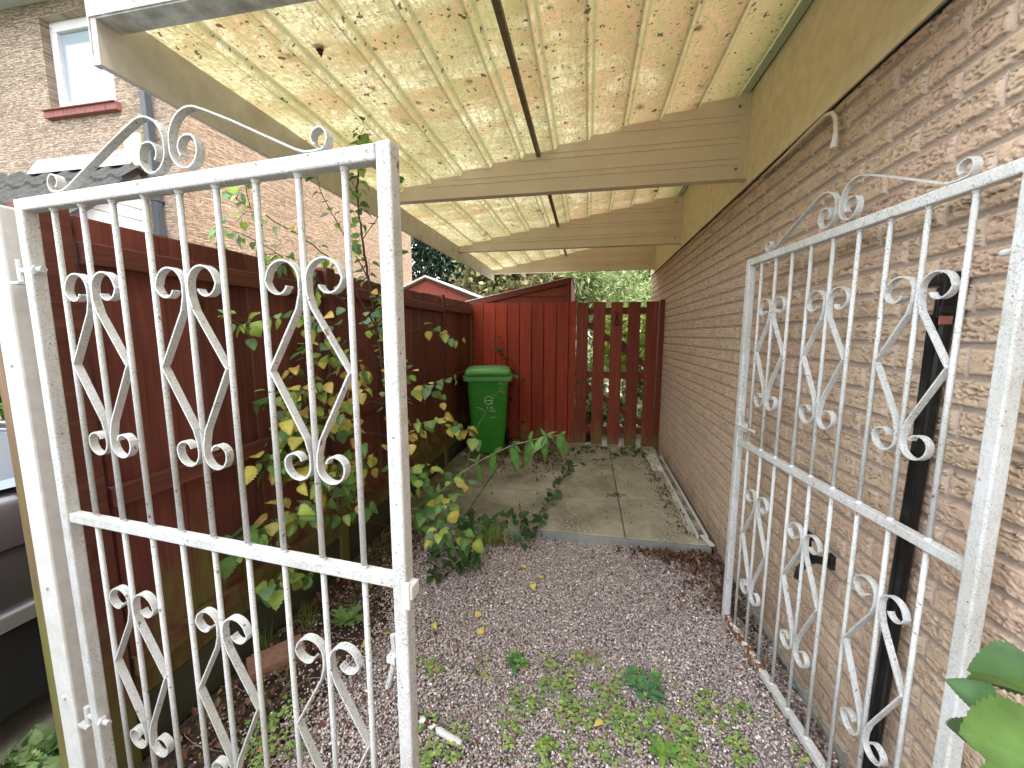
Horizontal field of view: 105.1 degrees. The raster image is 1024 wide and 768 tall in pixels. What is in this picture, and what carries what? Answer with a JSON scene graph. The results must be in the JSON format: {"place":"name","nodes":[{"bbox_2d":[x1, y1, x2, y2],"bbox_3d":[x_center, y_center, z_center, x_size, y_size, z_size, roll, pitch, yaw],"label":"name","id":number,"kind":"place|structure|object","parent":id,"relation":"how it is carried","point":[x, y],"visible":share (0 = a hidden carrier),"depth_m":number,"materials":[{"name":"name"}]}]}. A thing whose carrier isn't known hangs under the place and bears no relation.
{"place":"outdoors","nodes":[
{"label":"outdoors","id":0,"kind":"place"},
{"bbox_2d":[0,691,59,764],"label":"neighbour drive","id":1,"kind":"structure","parent":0,"point":[16,726],"depth_m":1.48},
{"bbox_2d":[0,421,48,721],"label":"parked car","id":2,"kind":"object","parent":1,"relation":"on","point":[23,679],"visible":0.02,"depth_m":1.40,"materials":[{"name":"grey paint"}]},
{"bbox_2d":[0,723,61,767],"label":"drive weeds","id":3,"kind":"object","parent":1,"relation":"on","point":[39,748],"visible":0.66,"depth_m":1.30,"materials":[{"name":"green plant"}]},
{"bbox_2d":[0,0,411,419],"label":"brick house","id":4,"kind":"structure","parent":0,"point":[69,110],"depth_m":4.17,"materials":[{"name":"brick"}]},
{"bbox_2d":[41,16,121,120],"bbox_3d":[-4.462,-3.306,4.092,0.962,0.995,0.233,1,7,11],"label":"window","id":5,"kind":"structure","parent":4,"relation":"in","point":[84,89],"depth_m":4.14,"materials":[{"name":"white plastic"}]},
{"bbox_2d":[137,524,715,767],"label":"soil","id":6,"kind":"structure","parent":0,"point":[195,734],"depth_m":1.67,"materials":[{"name":"brown soil"}]},
{"bbox_2d":[246,634,306,682],"bbox_3d":[-1.032,1.208,1.723,0.214,0.074,0.105,-6,9,-41],"label":"loose brick","id":7,"kind":"object","parent":6,"relation":"on","point":[276,656],"visible":0.6,"depth_m":1.69,"materials":[{"name":"orange brick"}]},
{"bbox_2d":[179,525,431,762],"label":"rough grass","id":8,"kind":"structure","parent":6,"relation":"on","point":[309,621],"depth_m":1.96,"materials":[{"name":"green plant"}]},
{"bbox_2d":[322,602,369,626],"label":"dandelion","id":9,"kind":"object","parent":6,"relation":"on","point":[352,615],"visible":0.91,"depth_m":1.98,"materials":[{"name":"green plant"}]},
{"bbox_2d":[208,116,487,610],"bbox_3d":[-0.784,-0.013,2.034,1.249,2.417,0.664,-4,8,-30],"label":"birch sapling","id":10,"kind":"object","parent":6,"relation":"on","point":[289,433],"visible":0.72,"depth_m":1.95,"materials":[{"name":"green plant"}]},
{"bbox_2d":[411,428,567,535],"bbox_3d":[-0.194,0.651,2.485,1.076,0.803,0.131,1,7,11],"label":"arching shoot","id":11,"kind":"object","parent":6,"relation":"on","point":[531,448],"visible":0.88,"depth_m":2.41,"materials":[{"name":"green plant"}]},
{"bbox_2d":[149,438,839,767],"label":"leaf litter","id":12,"kind":"object","parent":6,"relation":"on","point":[695,557],"visible":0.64,"depth_m":2.08,"materials":[{"name":"brown plant"}]},
{"bbox_2d":[143,338,715,760],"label":"ground","id":13,"kind":"structure","parent":0,"point":[586,440],"depth_m":2.71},
{"bbox_2d":[0,393,4,420],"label":"street hedge","id":14,"kind":"object","parent":13,"relation":"on","point":[2,413],"visible":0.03,"depth_m":3.13,"materials":[{"name":"green plant"}]},
{"bbox_2d":[0,205,97,767],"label":"gate post","id":15,"kind":"object","parent":13,"relation":"on","point":[26,400],"visible":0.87,"depth_m":1.11,"materials":[{"name":"metal"}]},
{"bbox_2d":[8,105,418,767],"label":"scroll gate","id":16,"kind":"structure","parent":15,"relation":"attached to","point":[382,157],"depth_m":0.90,"materials":[{"name":"white metal"}]},
{"bbox_2d":[0,201,472,767],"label":"board fence","id":17,"kind":"object","parent":13,"relation":"on","point":[434,357],"visible":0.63,"depth_m":1.55,"materials":[{"name":"brown wood"}]},
{"bbox_2d":[411,236,469,286],"bbox_3d":[-3.516,-3.604,13.465,4.920,7.165,3.462,1,7,11],"label":"conifer","id":18,"kind":"object","parent":13,"relation":"on","point":[420,251],"visible":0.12,"depth_m":12.79,"materials":[{"name":"green plant"}]},
{"bbox_2d":[403,275,481,300],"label":"garden shed","id":19,"kind":"structure","parent":13,"relation":"on","point":[427,284],"depth_m":8.25,"materials":[{"name":"wood"}]},
{"bbox_2d":[428,249,479,288],"bbox_3d":[-0.494,-3.584,14.007,5.226,6.581,3.008,1,7,11],"label":"dark tree","id":20,"kind":"object","parent":13,"relation":"on","point":[452,269],"visible":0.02,"depth_m":13.34,"materials":[{"name":"green plant"}]},
{"bbox_2d":[465,276,575,439],"bbox_3d":[0.190,-0.407,6.034,1.490,2.209,1.370,1,7,11],"label":"lean to shed","id":21,"kind":"object","parent":13,"relation":"on","point":[559,289],"visible":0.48,"depth_m":5.28,"materials":[{"name":"wood"}]},
{"bbox_2d":[470,301,576,442],"bbox_3d":[0.102,-0.114,5.092,1.416,1.862,0.090,1,7,10],"label":"board fence","id":22,"kind":"object","parent":13,"relation":"on","point":[482,325],"visible":0.7,"depth_m":5.02,"materials":[{"name":"wood"}]},
{"bbox_2d":[574,300,664,448],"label":"picket gate","id":23,"kind":"structure","parent":22,"relation":"attached to","point":[650,375],"depth_m":4.81,"materials":[{"name":"red wood"}]},
{"bbox_2d":[443,260,614,301],"bbox_3d":[0.373,-2.090,10.461,4.718,4.497,2.518,1,7,11],"label":"autumn tree","id":24,"kind":"object","parent":13,"relation":"on","point":[483,286],"visible":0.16,"depth_m":10.28,"materials":[{"name":"green plant"}]},
{"bbox_2d":[575,348,608,400],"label":"garden bush","id":25,"kind":"object","parent":13,"relation":"on","point":[589,367],"visible":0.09,"depth_m":6.89,"materials":[{"name":"green plant"}]},
{"bbox_2d":[576,270,651,333],"bbox_3d":[3.641,-2.966,13.143,4.926,5.570,2.856,1,7,11],"label":"tall tree","id":26,"kind":"object","parent":13,"relation":"on","point":[645,277],"visible":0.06,"depth_m":12.43,"materials":[{"name":"green plant"}]},
{"bbox_2d":[607,348,643,405],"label":"garden bush","id":27,"kind":"object","parent":13,"relation":"on","point":[640,389],"visible":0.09,"depth_m":7.46,"materials":[{"name":"green plant"}]},
{"bbox_2d":[651,0,1023,767],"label":"brick house","id":28,"kind":"structure","parent":13,"relation":"on","point":[937,94],"depth_m":1.26,"materials":[{"name":"brick"}]},
{"bbox_2d":[84,0,947,279],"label":"carport","id":29,"kind":"object","parent":28,"relation":"attached to","point":[547,136],"visible":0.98,"depth_m":1.76,"materials":[{"name":"wood"}]},
{"bbox_2d":[793,525,836,579],"bbox_3d":[1.090,0.617,1.415,0.131,0.177,0.092,1,7,11],"label":"garden tap","id":30,"kind":"object","parent":28,"relation":"attached to","point":[831,561],"visible":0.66,"depth_m":1.40,"materials":[{"name":"black metal"}]},
{"bbox_2d":[721,156,1023,767],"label":"scroll gate","id":31,"kind":"structure","parent":28,"relation":"attached to","point":[974,564],"depth_m":1.06,"materials":[{"name":"white metal"}]},
{"bbox_2d":[190,527,841,767],"bbox_3d":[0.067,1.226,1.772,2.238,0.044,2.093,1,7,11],"label":"gravel","id":32,"kind":"structure","parent":0,"point":[652,622],"depth_m":1.74,"materials":[{"name":"grey gravel"}]},
{"bbox_2d":[184,526,554,767],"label":"twigs","id":33,"kind":"object","parent":32,"relation":"on","point":[338,659],"visible":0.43,"depth_m":1.76,"materials":[{"name":"brown wood"}]},
{"bbox_2d":[418,713,462,746],"bbox_3d":[-0.292,1.249,1.431,0.262,0.030,0.026,4,8,28],"label":"metal tube","id":34,"kind":"object","parent":32,"relation":"on","point":[439,730],"visible":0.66,"depth_m":1.41,"materials":[{"name":"paint"}]},
{"bbox_2d":[426,541,481,585],"bbox_3d":[-0.355,1.096,2.427,0.338,0.180,0.371,-1,7,-11],"label":"creeper","id":35,"kind":"object","parent":32,"relation":"on","point":[465,561],"visible":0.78,"depth_m":2.36,"materials":[{"name":"green plant"}]},
{"bbox_2d":[362,562,603,745],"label":"yellow fallen leaves","id":36,"kind":"object","parent":32,"relation":"on","point":[599,721],"visible":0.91,"depth_m":1.90,"materials":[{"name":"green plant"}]},
{"bbox_2d":[469,512,514,549],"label":"grass tuft","id":37,"kind":"object","parent":32,"relation":"on","point":[490,537],"visible":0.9,"depth_m":2.71,"materials":[{"name":"green plant"}]},
{"bbox_2d":[505,652,528,674],"bbox_3d":[0.019,1.220,1.727,0.110,0.036,0.140,-3,8,-23],"label":"thistle rosette","id":38,"kind":"object","parent":32,"relation":"on","point":[512,662],"visible":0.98,"depth_m":1.72,"materials":[{"name":"green plant"}]},
{"bbox_2d":[238,644,811,767],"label":"clover","id":39,"kind":"object","parent":32,"relation":"on","point":[685,739],"visible":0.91,"depth_m":1.44,"materials":[{"name":"green plant"}]},
{"bbox_2d":[533,735,559,757],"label":"plantain weed","id":40,"kind":"object","parent":32,"relation":"on","point":[545,741],"visible":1,"depth_m":1.38,"materials":[{"name":"green plant"}]},
{"bbox_2d":[624,665,664,702],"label":"mallow clump","id":41,"kind":"object","parent":32,"relation":"on","point":[640,682],"visible":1,"depth_m":1.59,"materials":[{"name":"green plant"}]},
{"bbox_2d":[646,733,681,767],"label":"plantain weed","id":42,"kind":"object","parent":32,"relation":"on","point":[656,748],"visible":1,"depth_m":1.36,"materials":[{"name":"green plant"}]},
{"bbox_2d":[862,271,961,767],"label":"black gutter length","id":43,"kind":"object","parent":32,"relation":"on","point":[942,316],"visible":0.67,"depth_m":1.02,"materials":[{"name":"plastic"}]},
{"bbox_2d":[944,639,1023,767],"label":"foreground shrub","id":44,"kind":"object","parent":32,"relation":"on","point":[989,727],"visible":1,"depth_m":0.40,"materials":[{"name":"green plant"}]},
{"bbox_2d":[410,438,708,545],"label":"patio","id":45,"kind":"structure","parent":0,"point":[478,497],"depth_m":3.41,"materials":[{"name":"concrete"}]},
{"bbox_2d":[463,365,512,452],"bbox_3d":[-0.279,0.293,4.690,0.559,1.010,0.699,0,7,-2],"label":"wheelie bin","id":46,"kind":"object","parent":45,"relation":"on","point":[482,381],"visible":0.94,"depth_m":4.41,"materials":[{"name":"green plastic"}]},
{"bbox_2d":[460,374,518,475],"bbox_3d":[-0.226,0.388,3.768,0.647,0.972,0.191,-5,9,-36],"label":"thin weed shoot","id":47,"kind":"object","parent":45,"relation":"on","point":[504,392],"visible":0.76,"depth_m":3.73,"materials":[{"name":"green plant"}]},
{"bbox_2d":[456,507,528,535],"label":"creeper","id":48,"kind":"object","parent":45,"relation":"on","point":[484,518],"visible":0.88,"depth_m":2.81,"materials":[{"name":"green plant"}]},
{"bbox_2d":[493,336,528,438],"bbox_3d":[0.019,0.129,4.990,0.522,1.481,0.200,7,10,43],"label":"climbing bramble","id":49,"kind":"object","parent":45,"relation":"on","point":[515,389],"visible":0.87,"depth_m":5.00,"materials":[{"name":"green plant"}]},
{"bbox_2d":[511,459,573,550],"bbox_3d":[0.344,0.948,3.329,0.165,0.168,1.777,3,8,19],"label":"trailing bramble","id":50,"kind":"object","parent":45,"relation":"on","point":[527,534],"visible":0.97,"depth_m":2.92,"materials":[{"name":"green plant"}]},
{"bbox_2d":[536,446,581,456],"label":"creeper","id":51,"kind":"object","parent":45,"relation":"on","point":[553,449],"visible":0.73,"depth_m":4.49,"materials":[{"name":"green plant"}]},
{"bbox_2d":[447,522,711,555],"bbox_3d":[0.414,1.093,2.756,1.830,0.086,0.024,1,7,11],"label":"patio edge","id":52,"kind":"object","parent":45,"relation":"attached to","point":[590,539],"visible":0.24,"depth_m":2.70,"materials":[{"name":"concrete"}]},
{"bbox_2d":[536,452,635,466],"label":"trailing bramble","id":53,"kind":"object","parent":45,"relation":"on","point":[602,459],"visible":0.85,"depth_m":4.26,"materials":[{"name":"green plant"}]},
{"bbox_2d":[491,451,695,541],"bbox_3d":[0.658,0.905,3.844,1.692,0.007,2.205,1,7,11],"label":"loose grit","id":54,"kind":"object","parent":45,"relation":"on","point":[604,506],"visible":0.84,"depth_m":3.16,"materials":[{"name":"gravel"}]},
{"bbox_2d":[576,445,647,457],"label":"creeper","id":55,"kind":"object","parent":45,"relation":"on","point":[621,451],"visible":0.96,"depth_m":4.55,"materials":[{"name":"green plant"}]},
{"bbox_2d":[644,450,661,471],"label":"plastic trim","id":56,"kind":"structure","parent":45,"relation":"on","point":[653,461],"depth_m":4.26,"materials":[{"name":"white plastic"}]},
{"bbox_2d":[654,453,708,538],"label":"plastic trim","id":57,"kind":"structure","parent":45,"relation":"on","point":[694,521],"depth_m":3.21,"materials":[{"name":"white plastic"}]},
{"bbox_2d":[700,535,714,546],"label":"plastic trim","id":58,"kind":"structure","parent":57,"relation":"on","point":[707,540],"depth_m":2.61,"materials":[{"name":"white plastic"}]},
{"bbox_2d":[602,383,640,444],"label":"garden path","id":59,"kind":"structure","parent":0,"point":[621,439],"depth_m":5.42,"materials":[{"name":"concrete"}]},
{"bbox_2d":[547,270,651,381],"bbox_3d":[1.741,-1.165,7.890,2.485,3.299,1.852,1,7,11],"label":"willow bush","id":60,"kind":"object","parent":59,"relation":"on","point":[588,289],"visible":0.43,"depth_m":7.51,"materials":[{"name":"green plant"}]},
{"bbox_2d":[574,392,641,427],"bbox_3d":[1.434,0.399,5.783,1.212,0.610,0.848,1,7,11],"label":"garden bush","id":61,"kind":"object","parent":59,"relation":"on","point":[605,412],"visible":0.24,"depth_m":5.63,"materials":[{"name":"green plant"}]},
{"bbox_2d":[604,300,645,371],"bbox_3d":[2.012,-0.388,6.560,1.161,2.086,1.260,-6,9,-40],"label":"broad leaved bush","id":62,"kind":"object","parent":59,"relation":"on","point":[624,340],"visible":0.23,"depth_m":6.47,"materials":[{"name":"green plant"}]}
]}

